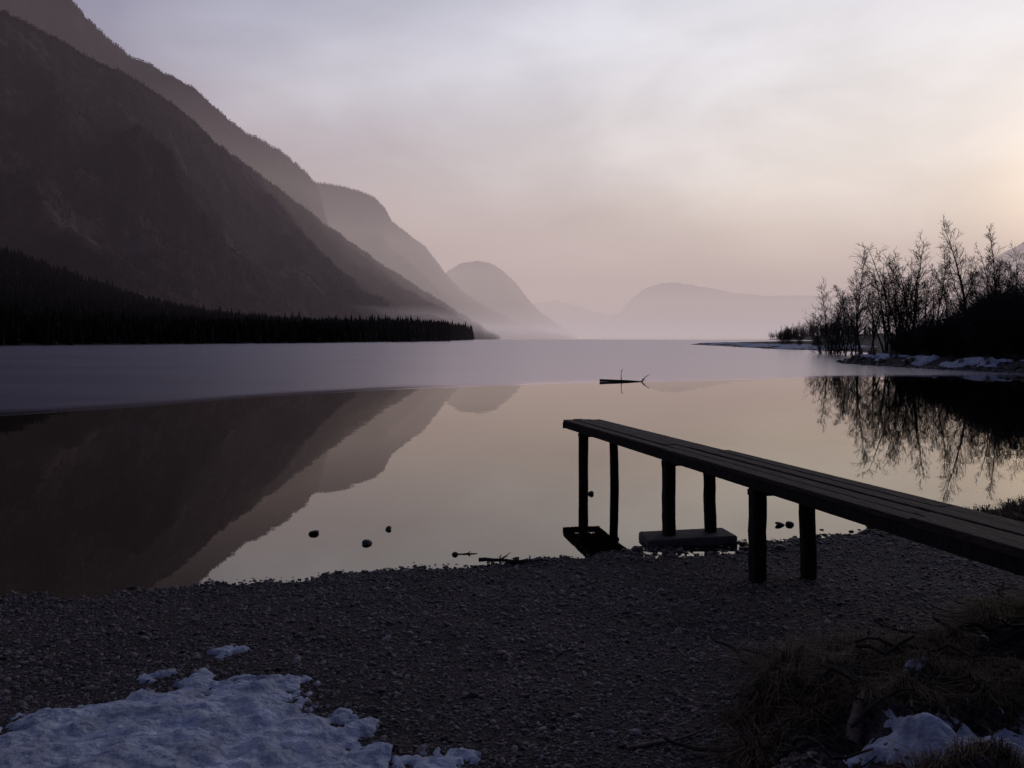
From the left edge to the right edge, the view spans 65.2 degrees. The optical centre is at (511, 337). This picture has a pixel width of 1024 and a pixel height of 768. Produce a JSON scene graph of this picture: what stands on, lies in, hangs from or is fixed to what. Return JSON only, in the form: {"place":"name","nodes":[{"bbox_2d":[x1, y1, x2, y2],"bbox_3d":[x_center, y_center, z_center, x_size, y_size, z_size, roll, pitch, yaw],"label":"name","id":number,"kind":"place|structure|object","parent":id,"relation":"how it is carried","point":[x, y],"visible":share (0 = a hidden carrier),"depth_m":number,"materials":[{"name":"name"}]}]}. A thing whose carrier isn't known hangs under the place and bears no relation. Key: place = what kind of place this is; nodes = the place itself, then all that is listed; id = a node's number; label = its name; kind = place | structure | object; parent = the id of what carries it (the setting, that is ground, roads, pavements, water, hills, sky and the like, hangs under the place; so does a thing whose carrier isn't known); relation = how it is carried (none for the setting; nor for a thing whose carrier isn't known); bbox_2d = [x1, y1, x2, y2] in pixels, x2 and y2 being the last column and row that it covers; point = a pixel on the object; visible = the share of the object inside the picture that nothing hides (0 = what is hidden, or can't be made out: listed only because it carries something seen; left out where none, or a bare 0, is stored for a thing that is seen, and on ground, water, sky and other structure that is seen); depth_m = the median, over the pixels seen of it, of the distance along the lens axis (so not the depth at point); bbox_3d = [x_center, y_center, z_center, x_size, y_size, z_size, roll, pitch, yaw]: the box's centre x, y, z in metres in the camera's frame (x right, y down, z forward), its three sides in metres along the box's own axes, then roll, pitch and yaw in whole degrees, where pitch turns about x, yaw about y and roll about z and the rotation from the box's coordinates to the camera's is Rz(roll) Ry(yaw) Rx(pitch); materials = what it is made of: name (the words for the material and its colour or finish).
{"place":"outdoors","nodes":[
{"label":"outdoors","id":0,"kind":"place"},
{"bbox_2d":[0,0,328,226],"bbox_3d":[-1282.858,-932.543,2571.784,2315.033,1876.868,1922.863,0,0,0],"label":"mountain ridge","id":1,"kind":"structure","parent":0,"point":[231,141],"depth_m":2633.28,"materials":[{"name":"grey stone"}]},
{"bbox_2d":[23,0,331,227],"bbox_3d":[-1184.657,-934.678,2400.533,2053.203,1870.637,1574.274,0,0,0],"label":"mountain ridge forest","id":2,"kind":"object","parent":1,"relation":"on","point":[185,85],"visible":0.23,"depth_m":2664.96,"materials":[{"name":"grey plant"}]},
{"bbox_2d":[0,11,500,337],"bbox_3d":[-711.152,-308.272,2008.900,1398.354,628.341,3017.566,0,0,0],"label":"mountain","id":3,"kind":"structure","parent":0,"point":[92,236],"depth_m":1021.20,"materials":[{"name":"grey stone"}]},
{"bbox_2d":[0,9,500,336],"bbox_3d":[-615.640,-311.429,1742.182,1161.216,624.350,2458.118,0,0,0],"label":"mountain forest","id":4,"kind":"object","parent":3,"relation":"on","point":[12,175],"visible":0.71,"depth_m":1030.64,"materials":[{"name":"black plant"}]},
{"bbox_2d":[316,183,571,337],"bbox_3d":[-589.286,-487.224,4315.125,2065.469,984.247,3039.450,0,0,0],"label":"mountain spur","id":5,"kind":"structure","parent":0,"point":[382,254],"depth_m":4139.67,"materials":[{"name":"grey stone"}]},
{"bbox_2d":[313,182,570,336],"bbox_3d":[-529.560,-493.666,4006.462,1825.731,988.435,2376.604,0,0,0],"label":"mountain spur forest","id":6,"kind":"object","parent":5,"relation":"on","point":[509,320],"visible":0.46,"depth_m":4268.71,"materials":[{"name":"grey plant"}]},
{"bbox_2d":[0,269,1023,767],"bbox_3d":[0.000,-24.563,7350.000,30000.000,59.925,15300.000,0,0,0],"label":"ground","id":7,"kind":"structure","parent":0,"point":[148,505],"depth_m":6.94,"materials":[{"name":"grey gravel"}]},
{"bbox_2d":[137,668,179,683],"bbox_3d":[-1.783,1.726,4.078,0.276,0.062,0.228,0,0,0],"label":"snow patch","id":8,"kind":"object","parent":7,"relation":"on","point":[143,678],"visible":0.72,"depth_m":4.05,"materials":[{"name":"white snow"}]},
{"bbox_2d":[0,667,394,767],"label":"snow patch","id":9,"kind":"object","parent":7,"relation":"on","point":[186,724],"visible":0.74,"depth_m":3.32,"materials":[{"name":"white snow"}]},
{"bbox_2d":[206,645,250,658],"bbox_3d":[-1.627,1.748,4.444,0.348,0.070,0.240,0,0,0],"label":"snow patch","id":10,"kind":"object","parent":7,"relation":"on","point":[220,652],"visible":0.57,"depth_m":4.42,"materials":[{"name":"white snow"}]},
{"bbox_2d":[0,246,474,344],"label":"spruce forest","id":11,"kind":"object","parent":7,"relation":"on","point":[70,308],"visible":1,"depth_m":326.07,"materials":[{"name":"black plant"}]},
{"bbox_2d":[309,530,318,534],"bbox_3d":[-1.919,1.895,7.749,0.097,0.059,0.110,0,0,0],"label":"stone","id":12,"kind":"object","parent":7,"relation":"on","point":[314,532],"visible":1,"depth_m":7.71,"materials":[{"name":"grey stone"}]},
{"bbox_2d":[385,526,390,531],"bbox_3d":[-1.222,1.893,7.899,0.057,0.056,0.077,0,0,0],"label":"stone","id":13,"kind":"object","parent":7,"relation":"on","point":[388,529],"visible":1,"depth_m":7.88,"materials":[{"name":"grey stone"}]},
{"bbox_2d":[388,746,480,767],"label":"snow patch","id":14,"kind":"object","parent":7,"relation":"on","point":[452,757],"visible":0.84,"depth_m":3.06,"materials":[{"name":"white snow"}]},
{"bbox_2d":[479,552,522,563],"bbox_3d":[-0.027,1.855,6.720,0.509,0.124,0.172,0,0,0],"label":"driftwood","id":15,"kind":"object","parent":7,"relation":"on","point":[500,559],"visible":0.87,"depth_m":6.71,"materials":[{"name":"brown wood"}]},
{"bbox_2d":[0,499,1023,609],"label":"shoreline stones","id":16,"kind":"object","parent":7,"relation":"on","point":[640,549],"visible":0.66,"depth_m":6.67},
{"bbox_2d":[506,556,547,563],"bbox_3d":[0.122,1.862,6.711,0.361,0.058,0.083,0,0,-12],"label":"driftwood","id":17,"kind":"object","parent":7,"relation":"on","point":[513,561],"visible":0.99,"depth_m":6.68,"materials":[{"name":"brown wood"}]},
{"bbox_2d":[626,727,709,749],"bbox_3d":[0.631,1.611,3.209,0.391,0.022,0.055,0,0,-23],"label":"stick","id":18,"kind":"object","parent":7,"relation":"on","point":[638,746],"visible":0.88,"depth_m":3.17,"materials":[{"name":"brown wood"}]},
{"bbox_2d":[638,528,736,546],"bbox_3d":[1.632,1.963,7.470,0.859,0.275,0.348,0,0,-7],"label":"concrete footing","id":19,"kind":"object","parent":7,"relation":"on","point":[697,537],"visible":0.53,"depth_m":7.34,"materials":[{"name":"grey concrete"}]},
{"bbox_2d":[774,331,788,343],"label":"shrub","id":20,"kind":"object","parent":7,"relation":"on","point":[782,339],"visible":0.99,"depth_m":149.80,"materials":[{"name":"black plant"}]},
{"bbox_2d":[699,342,877,349],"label":"snow patch","id":21,"kind":"object","parent":7,"relation":"on","point":[784,346],"visible":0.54,"depth_m":145.70,"materials":[{"name":"white snow"}]},
{"bbox_2d":[779,325,797,343],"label":"shrub","id":22,"kind":"object","parent":7,"relation":"on","point":[789,338],"visible":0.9,"depth_m":149.81,"materials":[{"name":"black plant"}]},
{"bbox_2d":[563,419,1023,582],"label":"wooden jetty","id":23,"kind":"object","parent":7,"relation":"on","point":[995,541],"visible":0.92,"depth_m":5.78,"materials":[{"name":"brown wood"}]},
{"bbox_2d":[793,330,807,344],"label":"shrub","id":24,"kind":"object","parent":7,"relation":"on","point":[799,339],"visible":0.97,"depth_m":139.86,"materials":[{"name":"black plant"}]},
{"bbox_2d":[768,318,871,338],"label":"distant tree line","id":25,"kind":"object","parent":7,"relation":"on","point":[802,331],"visible":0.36,"depth_m":669.06,"materials":[{"name":"black plant"}]},
{"bbox_2d":[805,307,846,353],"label":"bare tree","id":26,"kind":"object","parent":7,"relation":"on","point":[820,351],"visible":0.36,"depth_m":91.91,"materials":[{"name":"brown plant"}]},
{"bbox_2d":[802,276,871,354],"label":"bare tree","id":27,"kind":"object","parent":7,"relation":"on","point":[828,342],"visible":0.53,"depth_m":87.82,"materials":[{"name":"black plant"}]},
{"bbox_2d":[663,578,1023,767],"bbox_3d":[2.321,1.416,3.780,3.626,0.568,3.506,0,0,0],"label":"dry grass","id":28,"kind":"structure","parent":7,"relation":"on","point":[774,680],"depth_m":3.18,"materials":[{"name":"brown plant"}]},
{"bbox_2d":[814,293,876,354],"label":"bare tree","id":29,"kind":"object","parent":7,"relation":"on","point":[836,334],"visible":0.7,"depth_m":84.11,"materials":[{"name":"black plant"}]},
{"bbox_2d":[826,271,871,354],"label":"bare tree","id":30,"kind":"object","parent":7,"relation":"on","point":[852,329],"visible":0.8,"depth_m":80.28,"materials":[{"name":"black plant"}]},
{"bbox_2d":[842,679,877,745],"bbox_3d":[1.329,1.408,3.013,0.060,0.146,0.380,0,0,39],"label":"log","id":31,"kind":"object","parent":7,"relation":"on","point":[854,734],"visible":0.56,"depth_m":2.91,"materials":[{"name":"brown wood"}]},
{"bbox_2d":[845,247,876,352],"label":"bare tree","id":32,"kind":"object","parent":7,"relation":"on","point":[859,293],"visible":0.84,"depth_m":76.32,"materials":[{"name":"black plant"}]},
{"bbox_2d":[833,275,890,351],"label":"bare tree","id":33,"kind":"object","parent":7,"relation":"on","point":[852,316],"visible":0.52,"depth_m":80.85,"materials":[{"name":"black plant"}]},
{"bbox_2d":[859,275,886,349],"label":"bare tree","id":34,"kind":"object","parent":7,"relation":"on","point":[872,336],"visible":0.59,"depth_m":71.93,"materials":[{"name":"black plant"}]},
{"bbox_2d":[861,353,908,361],"bbox_3d":[26.647,1.533,57.240,2.880,0.768,4.200,0,0,0],"label":"snow patch","id":35,"kind":"object","parent":7,"relation":"on","point":[882,355],"visible":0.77,"depth_m":56.53,"materials":[{"name":"white snow"}]},
{"bbox_2d":[855,259,930,353],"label":"bare tree","id":36,"kind":"object","parent":7,"relation":"on","point":[885,332],"visible":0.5,"depth_m":70.11,"materials":[{"name":"black plant"}]},
{"bbox_2d":[863,255,926,343],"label":"bare tree","id":37,"kind":"object","parent":7,"relation":"on","point":[913,289],"visible":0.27,"depth_m":77.88,"materials":[{"name":"black plant"}]},
{"bbox_2d":[848,232,947,335],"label":"bare tree","id":38,"kind":"object","parent":7,"relation":"on","point":[904,297],"visible":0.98,"depth_m":65.93,"materials":[{"name":"brown plant"}]},
{"bbox_2d":[891,657,926,670],"bbox_3d":[1.671,1.390,3.306,0.324,0.182,0.204,0,0,0],"label":"snow patch","id":39,"kind":"object","parent":7,"relation":"on","point":[910,660],"visible":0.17,"depth_m":3.24,"materials":[{"name":"white snow"}]},
{"bbox_2d":[902,355,938,365],"bbox_3d":[26.990,1.694,52.440,3.000,1.122,3.600,0,0,0],"label":"snow patch","id":40,"kind":"object","parent":7,"relation":"on","point":[923,360],"visible":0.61,"depth_m":51.65,"materials":[{"name":"white snow"}]},
{"bbox_2d":[884,250,958,324],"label":"bare tree","id":41,"kind":"object","parent":7,"relation":"on","point":[927,301],"visible":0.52,"depth_m":70.23,"materials":[{"name":"black plant"}]},
{"bbox_2d":[836,355,1023,372],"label":"bank stones","id":42,"kind":"object","parent":7,"relation":"on","point":[1009,368],"visible":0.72,"depth_m":48.90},
{"bbox_2d":[904,279,955,326],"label":"bare tree","id":43,"kind":"object","parent":7,"relation":"on","point":[930,305],"visible":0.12,"depth_m":75.51,"materials":[{"name":"black plant"}]},
{"bbox_2d":[843,704,1023,767],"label":"snow patch","id":44,"kind":"object","parent":7,"relation":"on","point":[929,727],"visible":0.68,"depth_m":2.68,"materials":[{"name":"white snow"}]},
{"bbox_2d":[849,348,1023,520],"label":"shore grass","id":45,"kind":"structure","parent":7,"relation":"on","point":[1012,510],"depth_m":8.54,"materials":[{"name":"brown plant"}]},
{"bbox_2d":[915,243,957,321],"bbox_3d":[34.012,-2.847,63.118,2.618,8.901,3.807,0,0,4],"label":"bare tree","id":46,"kind":"object","parent":7,"relation":"on","point":[943,288],"visible":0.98,"depth_m":62.81,"materials":[{"name":"black plant"}]},
{"bbox_2d":[931,263,954,316],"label":"bare tree","id":47,"kind":"object","parent":7,"relation":"on","point":[945,297],"visible":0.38,"depth_m":72.24,"materials":[{"name":"black plant"}]},
{"bbox_2d":[881,274,1023,358],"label":"shrub thicket","id":48,"kind":"object","parent":7,"relation":"on","point":[978,330],"visible":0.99,"depth_m":50.96,"materials":[{"name":"black plant"}]},
{"bbox_2d":[936,215,986,309],"bbox_3d":[34.809,-4.028,61.901,3.675,11.149,3.085,0,0,38],"label":"bare tree","id":49,"kind":"object","parent":7,"relation":"on","point":[959,275],"visible":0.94,"depth_m":61.97,"materials":[{"name":"black plant"}]},
{"bbox_2d":[946,256,981,314],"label":"bare tree","id":50,"kind":"object","parent":7,"relation":"on","point":[968,285],"visible":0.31,"depth_m":68.62,"materials":[{"name":"black plant"}]},
{"bbox_2d":[934,258,1008,314],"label":"bare tree","id":51,"kind":"object","parent":7,"relation":"on","point":[954,290],"visible":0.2,"depth_m":74.30,"materials":[{"name":"black plant"}]},
{"bbox_2d":[964,255,985,305],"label":"bare tree","id":52,"kind":"object","parent":7,"relation":"on","point":[969,288],"visible":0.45,"depth_m":67.39,"materials":[{"name":"black plant"}]},
{"bbox_2d":[939,357,1023,368],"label":"snow patch","id":53,"kind":"object","parent":7,"relation":"on","point":[975,361],"visible":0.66,"depth_m":47.37,"materials":[{"name":"white snow"}]},
{"bbox_2d":[939,260,1023,313],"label":"bare tree","id":54,"kind":"object","parent":7,"relation":"on","point":[971,281],"visible":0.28,"depth_m":66.69,"materials":[{"name":"black plant"}]},
{"bbox_2d":[968,225,1009,298],"bbox_3d":[36.250,-3.557,59.900,2.989,10.291,3.179,0,0,-36],"label":"bare tree","id":55,"kind":"object","parent":7,"relation":"on","point":[992,252],"visible":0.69,"depth_m":60.31,"materials":[{"name":"black plant"}]},
{"bbox_2d":[963,240,1023,300],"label":"bare tree","id":56,"kind":"object","parent":7,"relation":"on","point":[1010,270],"visible":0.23,"depth_m":63.56,"materials":[{"name":"black plant"}]},
{"bbox_2d":[967,242,1023,311],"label":"bare tree","id":57,"kind":"object","parent":7,"relation":"on","point":[986,274],"visible":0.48,"depth_m":58.06,"materials":[{"name":"black plant"}]},
{"bbox_2d":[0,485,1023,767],"bbox_3d":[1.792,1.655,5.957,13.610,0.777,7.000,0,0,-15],"label":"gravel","id":58,"kind":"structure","parent":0,"point":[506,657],"depth_m":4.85,"materials":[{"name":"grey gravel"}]},
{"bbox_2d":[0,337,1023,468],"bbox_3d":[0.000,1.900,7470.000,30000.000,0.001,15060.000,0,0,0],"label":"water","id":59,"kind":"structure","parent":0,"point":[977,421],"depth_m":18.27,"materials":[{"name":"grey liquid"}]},
{"bbox_2d":[362,539,371,547],"bbox_3d":[-1.332,1.896,7.352,0.100,0.069,0.098,0,0,0],"label":"stone","id":60,"kind":"object","parent":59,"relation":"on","point":[366,543],"visible":1,"depth_m":7.33,"materials":[{"name":"grey stone"}]},
{"bbox_2d":[457,551,477,554],"bbox_3d":[-0.401,1.893,7.011,0.200,0.032,0.038,0,0,-12],"label":"driftwood","id":61,"kind":"object","parent":59,"relation":"on","point":[466,553],"visible":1,"depth_m":7.01,"materials":[{"name":"brown wood"}]},
{"bbox_2d":[600,374,649,381],"bbox_3d":[4.897,1.778,34.241,2.300,0.374,0.629,0,0,0],"label":"fallen branch","id":62,"kind":"object","parent":59,"relation":"in","point":[606,380],"visible":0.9,"depth_m":34.20,"materials":[{"name":"brown wood"}]},
{"bbox_2d":[775,522,785,526],"bbox_3d":[2.718,1.895,8.100,0.124,0.058,0.078,0,0,-34],"label":"stone","id":63,"kind":"object","parent":59,"relation":"on","point":[780,524],"visible":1,"depth_m":8.07,"materials":[{"name":"grey stone"}]},
{"bbox_2d":[785,521,793,526],"bbox_3d":[2.821,1.897,8.123,0.081,0.069,0.112,0,0,45],"label":"stone","id":64,"kind":"object","parent":59,"relation":"on","point":[789,523],"visible":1,"depth_m":8.09,"materials":[{"name":"grey stone"}]},
{"bbox_2d":[0,339,1023,415],"bbox_3d":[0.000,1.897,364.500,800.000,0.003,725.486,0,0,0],"label":"lake ice","id":65,"kind":"structure","parent":0,"point":[44,379],"depth_m":48.59,"materials":[{"name":"grey ice"}]},
{"bbox_2d":[446,261,579,337],"bbox_3d":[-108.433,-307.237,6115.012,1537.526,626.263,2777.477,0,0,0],"label":"mountain dome","id":66,"kind":"structure","parent":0,"point":[498,290],"depth_m":6082.80,"materials":[{"name":"grey stone"}]},
{"bbox_2d":[447,260,574,334],"bbox_3d":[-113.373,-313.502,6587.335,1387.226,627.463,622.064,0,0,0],"label":"mountain","id":67,"kind":"structure","parent":66,"relation":"on","point":[470,262],"depth_m":6526.59,"materials":[{"name":"grey stone"}]},
{"bbox_2d":[72,0,1023,315],"label":"sky","id":68,"kind":"structure","parent":0,"point":[596,154],"materials":[{"name":"grey"}]},
{"bbox_2d":[532,282,945,336],"bbox_3d":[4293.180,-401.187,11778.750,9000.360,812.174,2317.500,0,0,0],"label":"mountain","id":69,"kind":"structure","parent":0,"point":[677,309],"depth_m":11335.67,"materials":[{"name":"grey stone"}]},
{"bbox_2d":[935,242,1023,318],"bbox_3d":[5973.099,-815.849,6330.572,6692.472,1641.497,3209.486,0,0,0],"label":"hillside","id":70,"kind":"structure","parent":0,"point":[1004,255],"depth_m":6732.56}
]}

